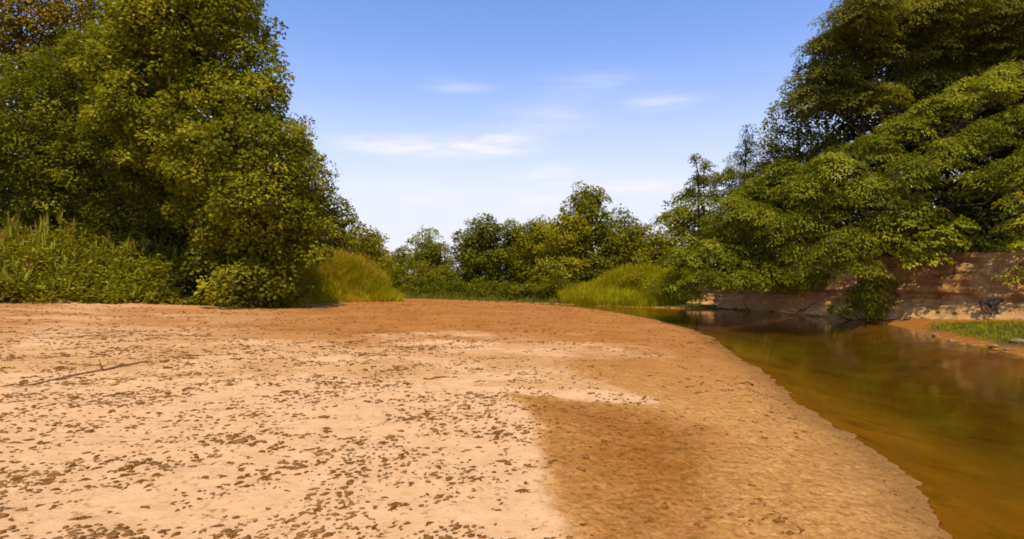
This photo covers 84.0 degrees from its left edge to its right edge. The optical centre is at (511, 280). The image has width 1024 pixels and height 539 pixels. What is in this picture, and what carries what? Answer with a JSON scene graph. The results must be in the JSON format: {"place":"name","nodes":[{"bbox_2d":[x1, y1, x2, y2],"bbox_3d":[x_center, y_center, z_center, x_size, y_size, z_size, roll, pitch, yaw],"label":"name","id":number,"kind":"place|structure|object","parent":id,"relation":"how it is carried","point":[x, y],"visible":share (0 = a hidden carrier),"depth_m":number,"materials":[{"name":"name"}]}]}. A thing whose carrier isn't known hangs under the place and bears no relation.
{"place":"outdoors","nodes":[
{"label":"outdoors","id":0,"kind":"place"},
{"bbox_2d":[0,0,1019,276],"label":"sky","id":1,"kind":"structure","parent":0,"point":[438,114],"materials":[{"name":"blue"}]},
{"bbox_2d":[0,248,1023,538],"bbox_3d":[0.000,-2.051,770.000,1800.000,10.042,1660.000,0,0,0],"label":"sand ground","id":2,"kind":"structure","parent":0,"point":[944,438],"depth_m":6.86,"materials":[{"name":"sand"}]},
{"bbox_2d":[0,138,42,208],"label":"woodland tree","id":3,"kind":"object","parent":2,"relation":"on","point":[7,169],"visible":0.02,"depth_m":39.99,"materials":[{"name":"green plant"}]},
{"bbox_2d":[0,210,59,248],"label":"shrub","id":4,"kind":"object","parent":2,"relation":"on","point":[27,220],"visible":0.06,"depth_m":34.12,"materials":[{"name":"green plant"}]},
{"bbox_2d":[0,178,76,239],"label":"shrub","id":5,"kind":"object","parent":2,"relation":"on","point":[37,208],"visible":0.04,"depth_m":36.20,"materials":[{"name":"green plant"}]},
{"bbox_2d":[16,211,73,249],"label":"shrub","id":6,"kind":"object","parent":2,"relation":"on","point":[57,225],"visible":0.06,"depth_m":33.36,"materials":[{"name":"green plant"}]},
{"bbox_2d":[41,478,54,481],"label":"debris clump","id":7,"kind":"object","parent":2,"relation":"on","point":[47,479],"visible":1,"depth_m":4.63,"materials":[{"name":"brown plant"}]},
{"bbox_2d":[0,0,98,228],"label":"rusty tree","id":8,"kind":"object","parent":2,"relation":"on","point":[12,30],"visible":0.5,"depth_m":34.73,"materials":[{"name":"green plant"}]},
{"bbox_2d":[0,118,106,231],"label":"woodland tree","id":9,"kind":"object","parent":2,"relation":"on","point":[38,166],"visible":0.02,"depth_m":39.68,"materials":[{"name":"green plant"}]},
{"bbox_2d":[6,46,111,168],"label":"woodland tree","id":10,"kind":"object","parent":2,"relation":"on","point":[74,115],"visible":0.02,"depth_m":45.11,"materials":[{"name":"green plant"}]},
{"bbox_2d":[13,359,143,386],"bbox_3d":[-6.826,1.403,9.080,0.123,0.203,2.440,0,0,6],"label":"fallen branch","id":11,"kind":"object","parent":2,"relation":"on","point":[84,372],"visible":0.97,"depth_m":9.17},
{"bbox_2d":[72,515,91,519],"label":"debris clump","id":12,"kind":"object","parent":2,"relation":"on","point":[81,517],"visible":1,"depth_m":3.96,"materials":[{"name":"brown plant"}]},
{"bbox_2d":[46,177,140,227],"bbox_3d":[-26.077,-3.658,36.310,6.961,6.166,3.942,0,0,0],"label":"shrub","id":13,"kind":"object","parent":2,"relation":"on","point":[84,200],"visible":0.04,"depth_m":35.35,"materials":[{"name":"green plant"}]},
{"bbox_2d":[0,0,210,264],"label":"broad leaved tree","id":14,"kind":"object","parent":2,"relation":"on","point":[66,162],"visible":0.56,"depth_m":28.88,"materials":[{"name":"green plant"}]},
{"bbox_2d":[0,201,225,302],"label":"reeds","id":15,"kind":"object","parent":2,"relation":"on","point":[10,232],"visible":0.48,"depth_m":27.14,"materials":[{"name":"green plant"}]},
{"bbox_2d":[0,209,244,305],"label":"bank weeds","id":16,"kind":"object","parent":2,"relation":"on","point":[86,294],"visible":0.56,"depth_m":26.50,"materials":[{"name":"green plant"}]},
{"bbox_2d":[58,147,210,239],"bbox_3d":[-26.254,-6.155,40.533,9.972,11.180,8.391,0,0,32],"label":"woodland tree","id":17,"kind":"object","parent":2,"relation":"on","point":[113,178],"depth_m":38.78,"materials":[{"name":"green plant"}]},
{"bbox_2d":[133,479,147,483],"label":"debris clump","id":18,"kind":"object","parent":2,"relation":"on","point":[141,480],"visible":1,"depth_m":4.61,"materials":[{"name":"brown plant"}]},
{"bbox_2d":[19,0,270,228],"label":"broad leaved tree","id":19,"kind":"object","parent":2,"relation":"on","point":[75,14],"visible":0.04,"depth_m":37.16,"materials":[{"name":"green plant"}]},
{"bbox_2d":[120,191,208,247],"bbox_3d":[-22.181,-3.452,35.948,5.599,5.722,3.820,0,0,-19],"label":"shrub","id":20,"kind":"object","parent":2,"relation":"on","point":[169,215],"visible":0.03,"depth_m":35.65,"materials":[{"name":"green plant"}]},
{"bbox_2d":[145,228,206,260],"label":"shrub","id":21,"kind":"object","parent":2,"relation":"on","point":[178,239],"visible":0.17,"depth_m":30.90,"materials":[{"name":"green plant"}]},
{"bbox_2d":[154,262,227,301],"bbox_3d":[-15.333,0.121,27.235,3.271,2.271,2.219,0,0,0],"label":"shrub","id":22,"kind":"object","parent":2,"relation":"on","point":[187,281],"visible":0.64,"depth_m":26.74,"materials":[{"name":"green plant"}]},
{"bbox_2d":[68,0,344,308],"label":"sycamore tree","id":23,"kind":"object","parent":2,"relation":"on","point":[125,104],"visible":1,"depth_m":26.10,"materials":[{"name":"green plant"}]},
{"bbox_2d":[168,109,291,259],"bbox_3d":[-20.026,-6.163,40.105,10.032,12.096,8.282,0,0,0],"label":"woodland tree","id":24,"kind":"object","parent":2,"relation":"on","point":[219,185],"depth_m":38.48,"materials":[{"name":"green plant"}]},
{"bbox_2d":[256,475,270,479],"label":"debris clump","id":25,"kind":"object","parent":2,"relation":"on","point":[265,477],"visible":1,"depth_m":4.79,"materials":[{"name":"brown plant"}]},
{"bbox_2d":[234,176,337,253],"bbox_3d":[-16.071,-3.837,40.215,8.515,7.921,4.980,0,0,19],"label":"woodland tree","id":26,"kind":"object","parent":2,"relation":"on","point":[323,237],"visible":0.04,"depth_m":39.15,"materials":[{"name":"green plant"}]},
{"bbox_2d":[278,112,341,249],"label":"slender tree","id":27,"kind":"object","parent":2,"relation":"on","point":[325,172],"visible":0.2,"depth_m":41.76,"materials":[{"name":"green plant"}]},
{"bbox_2d":[246,243,403,306],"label":"golden grass","id":28,"kind":"structure","parent":2,"relation":"on","point":[341,266],"depth_m":34.04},
{"bbox_2d":[313,196,368,260],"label":"broad leaved tree","id":29,"kind":"object","parent":2,"relation":"on","point":[345,237],"visible":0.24,"depth_m":43.32,"materials":[{"name":"green plant"}]},
{"bbox_2d":[342,225,399,282],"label":"broad leaved tree","id":30,"kind":"object","parent":2,"relation":"on","point":[377,242],"visible":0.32,"depth_m":50.17,"materials":[{"name":"green plant"}]},
{"bbox_2d":[354,230,391,269],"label":"woodland tree","id":31,"kind":"object","parent":2,"relation":"on","point":[384,236],"visible":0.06,"depth_m":109.85,"materials":[{"name":"green plant"}]},
{"bbox_2d":[378,251,408,288],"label":"distant tree","id":32,"kind":"object","parent":2,"relation":"on","point":[398,260],"visible":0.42,"depth_m":73.56,"materials":[{"name":"green plant"}]},
{"bbox_2d":[388,502,401,505],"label":"debris clump","id":33,"kind":"object","parent":2,"relation":"on","point":[395,503],"visible":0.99,"depth_m":4.35,"materials":[{"name":"brown plant"}]},
{"bbox_2d":[395,281,418,291],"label":"shrub","id":34,"kind":"object","parent":2,"relation":"on","point":[407,287],"visible":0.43,"depth_m":64.95,"materials":[{"name":"green plant"}]},
{"bbox_2d":[391,244,423,285],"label":"distant tree","id":35,"kind":"object","parent":2,"relation":"on","point":[402,250],"visible":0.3,"depth_m":83.31,"materials":[{"name":"green plant"}]},
{"bbox_2d":[405,277,435,294],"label":"shrub","id":36,"kind":"object","parent":2,"relation":"on","point":[422,281],"visible":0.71,"depth_m":62.69,"materials":[{"name":"green plant"}]},
{"bbox_2d":[395,259,457,290],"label":"shrub","id":37,"kind":"object","parent":2,"relation":"on","point":[431,274],"visible":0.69,"depth_m":67.27,"materials":[{"name":"green plant"}]},
{"bbox_2d":[404,225,450,265],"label":"woodland tree","id":38,"kind":"object","parent":2,"relation":"on","point":[427,236],"visible":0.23,"depth_m":107.54,"materials":[{"name":"green plant"}]},
{"bbox_2d":[403,240,456,287],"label":"distant tree","id":39,"kind":"object","parent":2,"relation":"on","point":[436,257],"visible":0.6,"depth_m":79.16,"materials":[{"name":"green plant"}]},
{"bbox_2d":[423,280,450,294],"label":"shrub","id":40,"kind":"object","parent":2,"relation":"on","point":[434,286],"visible":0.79,"depth_m":61.81,"materials":[{"name":"green plant"}]},
{"bbox_2d":[423,376,456,379],"bbox_3d":[-1.209,1.648,9.613,0.602,0.072,0.056,0,0,-27],"label":"dry stick","id":41,"kind":"object","parent":2,"relation":"on","point":[437,377],"visible":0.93,"depth_m":9.56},
{"bbox_2d":[438,279,470,295],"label":"shrub","id":42,"kind":"object","parent":2,"relation":"on","point":[455,284],"visible":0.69,"depth_m":59.84,"materials":[{"name":"green plant"}]},
{"bbox_2d":[452,240,488,271],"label":"woodland tree","id":43,"kind":"object","parent":2,"relation":"on","point":[460,251],"visible":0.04,"depth_m":103.59,"materials":[{"name":"green plant"}]},
{"bbox_2d":[0,299,942,538],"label":"leaf litter","id":44,"kind":"object","parent":2,"relation":"on","point":[112,534],"visible":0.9,"depth_m":7.06,"materials":[{"name":"plant"}]},
{"bbox_2d":[459,278,490,297],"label":"shrub","id":45,"kind":"object","parent":2,"relation":"on","point":[474,291],"visible":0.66,"depth_m":57.38,"materials":[{"name":"green plant"}]},
{"bbox_2d":[441,213,518,293],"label":"distant tree","id":46,"kind":"object","parent":2,"relation":"on","point":[487,233],"visible":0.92,"depth_m":61.13,"materials":[{"name":"green plant"}]},
{"bbox_2d":[476,279,510,297],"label":"shrub","id":47,"kind":"object","parent":2,"relation":"on","point":[489,287],"visible":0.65,"depth_m":56.05,"materials":[{"name":"green plant"}]},
{"bbox_2d":[485,286,505,297],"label":"shrub","id":48,"kind":"object","parent":2,"relation":"on","point":[497,291],"visible":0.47,"depth_m":55.88,"materials":[{"name":"green plant"}]},
{"bbox_2d":[494,279,519,297],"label":"shrub","id":49,"kind":"object","parent":2,"relation":"on","point":[507,285],"visible":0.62,"depth_m":54.43,"materials":[{"name":"green plant"}]},
{"bbox_2d":[494,218,535,286],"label":"distant tree","id":50,"kind":"object","parent":2,"relation":"on","point":[515,232],"visible":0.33,"depth_m":62.50,"materials":[{"name":"green plant"}]},
{"bbox_2d":[505,283,530,298],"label":"shrub","id":51,"kind":"object","parent":2,"relation":"on","point":[516,289],"visible":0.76,"depth_m":52.83,"materials":[{"name":"green plant"}]},
{"bbox_2d":[513,280,540,296],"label":"shrub","id":52,"kind":"object","parent":2,"relation":"on","point":[521,293],"visible":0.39,"depth_m":52.89,"materials":[{"name":"green plant"}]},
{"bbox_2d":[508,214,566,286],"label":"distant tree","id":53,"kind":"object","parent":2,"relation":"on","point":[528,265],"visible":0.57,"depth_m":59.69,"materials":[{"name":"green plant"}]},
{"bbox_2d":[520,274,554,297],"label":"shrub","id":54,"kind":"object","parent":2,"relation":"on","point":[529,285],"visible":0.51,"depth_m":52.48,"materials":[{"name":"green plant"}]},
{"bbox_2d":[529,281,557,299],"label":"shrub","id":55,"kind":"object","parent":2,"relation":"on","point":[546,294],"visible":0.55,"depth_m":51.66,"materials":[{"name":"green plant"}]},
{"bbox_2d":[533,268,577,298],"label":"shrub","id":56,"kind":"object","parent":2,"relation":"on","point":[553,284],"visible":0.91,"depth_m":50.62,"materials":[{"name":"green plant"}]},
{"bbox_2d":[532,204,593,292],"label":"distant tree","id":57,"kind":"object","parent":2,"relation":"on","point":[558,250],"visible":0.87,"depth_m":53.80,"materials":[{"name":"green plant"}]},
{"bbox_2d":[553,180,623,284],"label":"distant tree","id":58,"kind":"object","parent":2,"relation":"on","point":[587,204],"visible":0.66,"depth_m":56.98,"materials":[{"name":"green plant"}]},
{"bbox_2d":[575,203,645,269],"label":"woodland tree","id":59,"kind":"object","parent":2,"relation":"on","point":[624,222],"visible":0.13,"depth_m":85.22,"materials":[{"name":"green plant"}]},
{"bbox_2d":[594,224,635,267],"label":"distant tree","id":60,"kind":"object","parent":2,"relation":"on","point":[615,236],"visible":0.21,"depth_m":58.78,"materials":[{"name":"green plant"}]},
{"bbox_2d":[208,237,1023,304],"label":"undergrowth","id":61,"kind":"object","parent":2,"relation":"on","point":[445,295],"visible":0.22,"depth_m":51.81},
{"bbox_2d":[556,261,712,306],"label":"slope grass","id":62,"kind":"structure","parent":2,"relation":"on","point":[614,289],"depth_m":46.72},
{"bbox_2d":[618,271,655,290],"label":"shrub","id":63,"kind":"object","parent":2,"relation":"on","point":[633,278],"visible":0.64,"depth_m":46.47,"materials":[{"name":"green plant"}]},
{"bbox_2d":[610,222,666,269],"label":"distant tree","id":64,"kind":"object","parent":2,"relation":"on","point":[635,245],"visible":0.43,"depth_m":56.67,"materials":[{"name":"green plant"}]},
{"bbox_2d":[639,274,681,295],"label":"shrub","id":65,"kind":"object","parent":2,"relation":"on","point":[652,285],"visible":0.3,"depth_m":44.84,"materials":[{"name":"green plant"}]},
{"bbox_2d":[637,225,687,269],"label":"distant tree","id":66,"kind":"object","parent":2,"relation":"on","point":[660,241],"visible":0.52,"depth_m":51.44,"materials":[{"name":"green plant"}]},
{"bbox_2d":[654,196,715,265],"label":"woodland tree","id":67,"kind":"object","parent":2,"relation":"on","point":[673,223],"visible":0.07,"depth_m":75.77,"materials":[{"name":"green plant"}]},
{"bbox_2d":[645,153,776,294],"bbox_3d":[14.325,-3.557,40.359,9.727,10.664,6.213,0,0,0],"label":"ash tree","id":68,"kind":"object","parent":2,"relation":"on","point":[699,180],"visible":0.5,"depth_m":39.73,"materials":[{"name":"green plant"}]},
{"bbox_2d":[678,211,743,266],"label":"woodland tree","id":69,"kind":"object","parent":2,"relation":"on","point":[696,238],"visible":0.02,"depth_m":53.50,"materials":[{"name":"green plant"}]},
{"bbox_2d":[716,379,754,385],"bbox_3d":[4.147,1.899,10.565,0.665,0.093,0.086,0,0,22],"label":"dry stick","id":70,"kind":"object","parent":2,"relation":"on","point":[750,383],"visible":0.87,"depth_m":10.48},
{"bbox_2d":[745,154,843,257],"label":"woodland tree","id":71,"kind":"object","parent":2,"relation":"on","point":[784,210],"visible":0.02,"depth_m":44.94,"materials":[{"name":"green plant"}]},
{"bbox_2d":[750,75,850,248],"bbox_3d":[18.474,-7.036,36.810,6.358,12.128,4.911,0,0,0],"label":"sparse tree","id":72,"kind":"object","parent":2,"relation":"on","point":[795,151],"visible":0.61,"depth_m":36.23,"materials":[{"name":"green plant"}]},
{"bbox_2d":[778,119,882,248],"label":"woodland tree","id":73,"kind":"object","parent":2,"relation":"on","point":[839,132],"visible":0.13,"depth_m":41.89,"materials":[{"name":"green plant"}]},
{"bbox_2d":[827,308,858,320],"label":"waterside plant","id":74,"kind":"object","parent":2,"relation":"on","point":[843,316],"visible":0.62,"depth_m":28.19,"materials":[{"name":"green plant"}]},
{"bbox_2d":[791,51,900,246],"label":"woodland tree","id":75,"kind":"object","parent":2,"relation":"on","point":[841,120],"visible":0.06,"depth_m":42.79,"materials":[{"name":"green plant"}]},
{"bbox_2d":[792,209,921,256],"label":"woodland tree","id":76,"kind":"object","parent":2,"relation":"on","point":[814,242],"visible":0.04,"depth_m":36.98,"materials":[{"name":"green plant"}]},
{"bbox_2d":[826,281,899,320],"bbox_3d":[17.075,1.075,27.532,3.553,2.216,1.993,0,0,0],"label":"shrub","id":77,"kind":"object","parent":2,"relation":"on","point":[875,310],"visible":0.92,"depth_m":27.31,"materials":[{"name":"green plant"}]},
{"bbox_2d":[820,9,962,168],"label":"woodland tree","id":78,"kind":"object","parent":2,"relation":"on","point":[873,75],"visible":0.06,"depth_m":40.02,"materials":[{"name":"green plant"}]},
{"bbox_2d":[819,95,965,231],"bbox_3d":[26.645,-7.066,39.737,8.883,11.594,7.822,0,0,-38],"label":"woodland tree","id":79,"kind":"object","parent":2,"relation":"on","point":[850,138],"visible":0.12,"depth_m":39.23,"materials":[{"name":"green plant"}]},
{"bbox_2d":[776,0,1023,252],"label":"locust tree","id":80,"kind":"object","parent":2,"relation":"on","point":[897,23],"visible":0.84,"depth_m":32.55,"materials":[{"name":"green plant"}]},
{"bbox_2d":[860,61,960,189],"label":"woodland tree","id":81,"kind":"object","parent":2,"relation":"on","point":[915,113],"depth_m":43.18,"materials":[{"name":"green plant"}]},
{"bbox_2d":[848,184,988,250],"bbox_3d":[26.273,-3.761,35.820,9.721,4.543,5.946,0,0,0],"label":"woodland tree","id":82,"kind":"object","parent":2,"relation":"on","point":[935,196],"visible":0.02,"depth_m":34.65,"materials":[{"name":"green plant"}]},
{"bbox_2d":[882,0,993,205],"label":"woodland tree","id":83,"kind":"object","parent":2,"relation":"on","point":[944,62],"visible":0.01,"depth_m":40.92,"materials":[{"name":"green plant"}]},
{"bbox_2d":[880,78,1023,211],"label":"woodland tree","id":84,"kind":"object","parent":2,"relation":"on","point":[912,148],"visible":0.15,"depth_m":36.87,"materials":[{"name":"green plant"}]},
{"bbox_2d":[913,20,1000,173],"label":"woodland tree","id":85,"kind":"object","parent":2,"relation":"on","point":[963,110],"visible":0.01,"depth_m":42.12,"materials":[{"name":"green plant"}]},
{"bbox_2d":[921,207,1008,253],"bbox_3d":[22.727,-2.510,28.624,4.132,2.696,2.529,0,0,0],"label":"shrub","id":86,"kind":"object","parent":2,"relation":"on","point":[957,214],"visible":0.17,"depth_m":28.41,"materials":[{"name":"green plant"}]},
{"bbox_2d":[927,172,1014,237],"bbox_3d":[25.583,-3.776,31.091,5.144,4.398,3.032,0,0,0],"label":"shrub","id":87,"kind":"object","parent":2,"relation":"on","point":[945,201],"visible":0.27,"depth_m":30.81,"materials":[{"name":"green plant"}]},
{"bbox_2d":[921,96,1023,211],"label":"woodland tree","id":88,"kind":"object","parent":2,"relation":"on","point":[1007,151],"visible":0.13,"depth_m":34.75,"materials":[{"name":"green plant"}]},
{"bbox_2d":[933,1,1020,111],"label":"woodland tree","id":89,"kind":"object","parent":2,"relation":"on","point":[969,39],"visible":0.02,"depth_m":38.92,"materials":[{"name":"green plant"}]},
{"bbox_2d":[932,183,1023,239],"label":"woodland tree","id":90,"kind":"object","parent":2,"relation":"on","point":[972,214],"visible":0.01,"depth_m":33.89,"materials":[{"name":"green plant"}]},
{"bbox_2d":[955,204,1023,249],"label":"shrub","id":91,"kind":"object","parent":2,"relation":"on","point":[994,215],"visible":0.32,"depth_m":27.55,"materials":[{"name":"green plant"}]},
{"bbox_2d":[987,344,998,347],"bbox_3d":[14.178,1.928,16.762,0.245,0.120,0.224,0,0,0],"label":"river stone","id":92,"kind":"object","parent":2,"relation":"on","point":[992,345],"visible":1,"depth_m":16.72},
{"bbox_2d":[969,59,1023,180],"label":"woodland tree","id":93,"kind":"object","parent":2,"relation":"on","point":[978,115],"visible":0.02,"depth_m":35.47,"materials":[{"name":"green plant"}]},
{"bbox_2d":[975,166,1023,228],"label":"shrub","id":94,"kind":"object","parent":2,"relation":"on","point":[1000,197],"visible":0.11,"depth_m":29.88,"materials":[{"name":"green plant"}]},
{"bbox_2d":[994,204,1023,242],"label":"shrub","id":95,"kind":"object","parent":2,"relation":"on","point":[1010,217],"visible":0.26,"depth_m":27.35,"materials":[{"name":"green plant"}]},
{"bbox_2d":[1009,338,1023,342],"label":"river stone","id":96,"kind":"object","parent":2,"relation":"on","point":[1016,340],"visible":0.94,"depth_m":16.71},
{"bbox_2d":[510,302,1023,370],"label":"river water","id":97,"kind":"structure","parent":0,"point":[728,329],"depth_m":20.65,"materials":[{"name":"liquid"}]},
{"bbox_2d":[686,251,1023,319],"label":"river bank","id":98,"kind":"structure","parent":0,"point":[964,289],"depth_m":26.39,"materials":[{"name":"soil"}]},
{"bbox_2d":[664,284,697,302],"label":"shrub","id":99,"kind":"object","parent":98,"relation":"on","point":[678,293],"visible":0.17,"depth_m":42.72,"materials":[{"name":"green plant"}]},
{"bbox_2d":[651,156,838,299],"bbox_3d":[14.061,-3.184,35.088,10.941,8.827,7.416,0,0,0],"label":"locust tree","id":100,"kind":"object","parent":98,"relation":"on","point":[730,255],"visible":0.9,"depth_m":34.49,"materials":[{"name":"green plant"}]},
{"bbox_2d":[722,123,774,241],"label":"cedar tree","id":101,"kind":"object","parent":98,"relation":"on","point":[745,154],"visible":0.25,"depth_m":41.43,"materials":[{"name":"green plant"}]},
{"bbox_2d":[778,300,816,314],"bbox_3d":[16.617,1.605,32.948,2.098,1.031,0.647,0,0,-3],"label":"driftwood","id":102,"kind":"object","parent":98,"relation":"on","point":[804,309],"visible":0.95,"depth_m":33.03,"materials":[{"name":"brown wood"}]},
{"bbox_2d":[867,226,906,255],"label":"shrub","id":103,"kind":"object","parent":98,"relation":"on","point":[887,241],"visible":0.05,"depth_m":30.65,"materials":[{"name":"green plant"}]},
{"bbox_2d":[754,58,1023,299],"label":"locust tree","id":104,"kind":"object","parent":98,"relation":"on","point":[914,215],"visible":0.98,"depth_m":27.19,"materials":[{"name":"green plant"}]},
{"bbox_2d":[901,216,957,253],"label":"shrub","id":105,"kind":"object","parent":98,"relation":"on","point":[916,239],"visible":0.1,"depth_m":28.82,"materials":[{"name":"green plant"}]},
{"bbox_2d":[892,214,1020,296],"bbox_3d":[19.816,-0.566,25.146,5.792,4.772,1.979,0,0,0],"label":"shrub","id":106,"kind":"object","parent":98,"relation":"on","point":[939,236],"visible":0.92,"depth_m":25.02,"materials":[{"name":"green plant"}]},
{"bbox_2d":[979,298,1002,315],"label":"exposed roots","id":107,"kind":"object","parent":98,"relation":"hanging from","point":[992,303],"visible":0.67,"depth_m":23.15,"materials":[{"name":"brown plant"}]},
{"bbox_2d":[986,167,1023,285],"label":"sapling","id":108,"kind":"object","parent":98,"relation":"on","point":[1015,199],"visible":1,"depth_m":22.54,"materials":[{"name":"green plant"}]},
{"bbox_2d":[928,319,1023,340],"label":"spit grass","id":109,"kind":"structure","parent":0,"point":[984,326],"depth_m":20.09,"materials":[{"name":"green plant"}]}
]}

